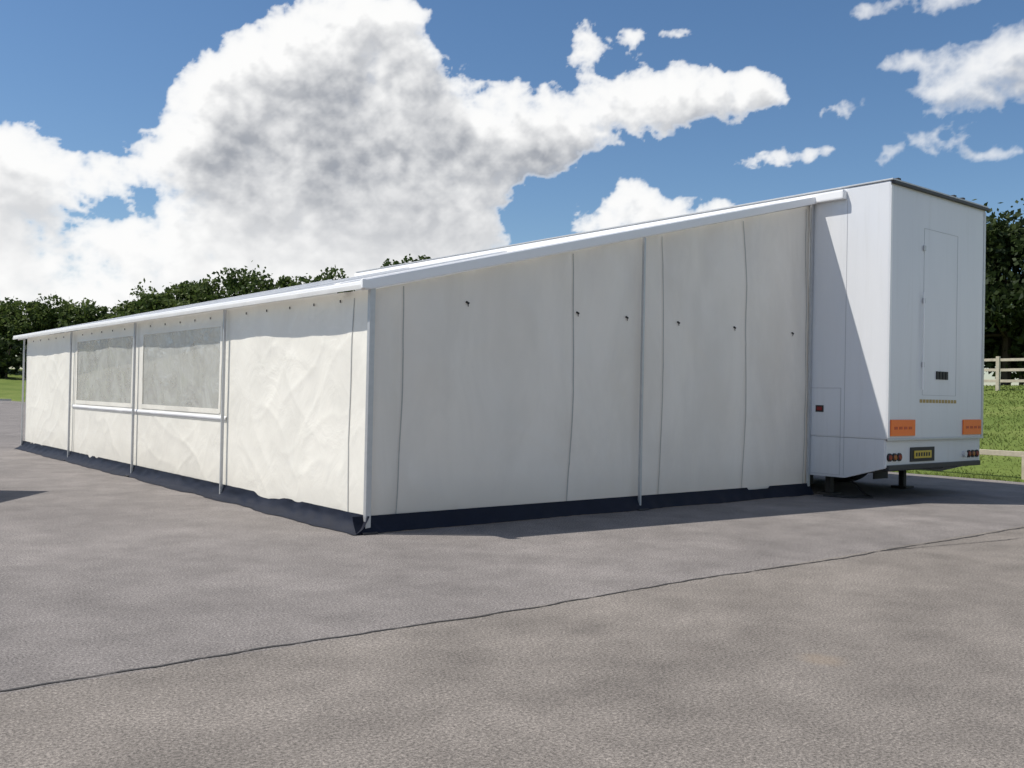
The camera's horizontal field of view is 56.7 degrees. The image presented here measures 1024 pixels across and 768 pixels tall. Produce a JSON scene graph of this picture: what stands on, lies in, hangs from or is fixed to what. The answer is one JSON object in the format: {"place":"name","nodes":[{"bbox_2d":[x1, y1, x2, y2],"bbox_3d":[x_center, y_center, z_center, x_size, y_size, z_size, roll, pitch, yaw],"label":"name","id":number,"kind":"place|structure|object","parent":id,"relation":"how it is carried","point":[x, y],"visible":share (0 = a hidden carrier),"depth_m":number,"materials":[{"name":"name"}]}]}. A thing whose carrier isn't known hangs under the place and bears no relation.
{"place":"outdoors","nodes":[
{"label":"outdoors","id":0,"kind":"place"},
{"bbox_2d":[0,401,1023,767],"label":"asphalt paving","id":1,"kind":"structure","parent":0,"point":[908,655],"depth_m":5.10,"materials":[{"name":"grey asphalt"}]},
{"bbox_2d":[13,197,816,534],"bbox_3d":[-2.973,-0.631,16.019,7.108,4.056,13.960,2,-1,-39],"label":"awning tent","id":2,"kind":"object","parent":1,"relation":"on","point":[669,367],"visible":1,"depth_m":10.58,"materials":[{"name":"fabric"}]},
{"bbox_2d":[77,336,131,402],"bbox_3d":[-6.436,-0.213,14.925,0.028,1.060,3.000,2,-1,-39],"label":"side window","id":3,"kind":"structure","parent":2,"relation":"in","point":[102,347],"depth_m":14.86,"materials":[{"name":"white plastic"}]},
{"bbox_2d":[142,326,220,408],"bbox_3d":[-4.335,-0.199,12.367,0.026,1.060,2.860,2,-1,-39],"label":"side window","id":4,"kind":"structure","parent":2,"relation":"in","point":[166,363],"depth_m":12.30,"materials":[{"name":"white plastic"}]},
{"bbox_2d":[0,527,1023,690],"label":"pavement joint","id":5,"kind":"object","parent":1,"relation":"on","point":[443,620],"visible":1,"depth_m":5.23,"materials":[{"name":"black asphalt"}]},
{"bbox_2d":[354,178,989,497],"bbox_3d":[1.516,-0.568,18.142,2.740,4.158,13.635,2,-1,-39],"label":"transporter trailer","id":6,"kind":"object","parent":1,"relation":"on","point":[898,328],"visible":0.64,"depth_m":12.67,"materials":[{"name":"white paint"}]},
{"bbox_2d":[883,538,1016,550],"bbox_3d":[7.063,1.532,10.291,8.931,0.001,0.058,1,-1,-29],"label":"pavement crack","id":7,"kind":"object","parent":1,"relation":"on","point":[940,545],"visible":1,"depth_m":8.58,"materials":[{"name":"black asphalt"}]},
{"bbox_2d":[0,0,1023,314],"bbox_3d":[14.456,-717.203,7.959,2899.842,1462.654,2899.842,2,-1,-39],"label":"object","id":8,"kind":"structure","parent":0,"point":[308,138],"depth_m":1363.89,"materials":[{"name":"white"}]},
{"bbox_2d":[0,369,1023,482],"bbox_3d":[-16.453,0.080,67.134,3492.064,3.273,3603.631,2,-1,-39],"label":"ground","id":9,"kind":"structure","parent":0,"point":[10,387],"depth_m":23.14,"materials":[{"name":"green plant"}]},
{"bbox_2d":[0,338,26,377],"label":"hedgerow","id":10,"kind":"object","parent":9,"relation":"on","point":[6,362],"visible":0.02,"depth_m":97.51,"materials":[{"name":"green plant"}]},
{"bbox_2d":[0,254,1023,384],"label":"distant tree line","id":11,"kind":"object","parent":9,"relation":"on","point":[15,320],"visible":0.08,"depth_m":110.79,"materials":[{"name":"green plant"}]},
{"bbox_2d":[892,384,1023,481],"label":"grass","id":12,"kind":"structure","parent":9,"relation":"on","point":[988,436],"depth_m":22.14,"materials":[{"name":"green plant"}]},
{"bbox_2d":[973,198,1023,385],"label":"broadleaf tree","id":13,"kind":"object","parent":9,"relation":"on","point":[1004,287],"visible":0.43,"depth_m":48.44,"materials":[{"name":"green plant"}]},
{"bbox_2d":[979,449,1023,479],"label":"rail fence","id":14,"kind":"object","parent":9,"relation":"on","point":[1002,453],"depth_m":16.48,"materials":[{"name":"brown wood"}]},
{"bbox_2d":[984,356,1023,390],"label":"post and rail fence","id":15,"kind":"object","parent":9,"relation":"on","point":[998,360],"visible":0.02,"depth_m":34.61,"materials":[{"name":"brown wood"}]},
{"bbox_2d":[1005,277,1023,367],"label":"broadleaf tree","id":16,"kind":"object","parent":9,"relation":"on","point":[1020,340],"visible":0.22,"depth_m":48.02,"materials":[{"name":"green plant"}]}
]}

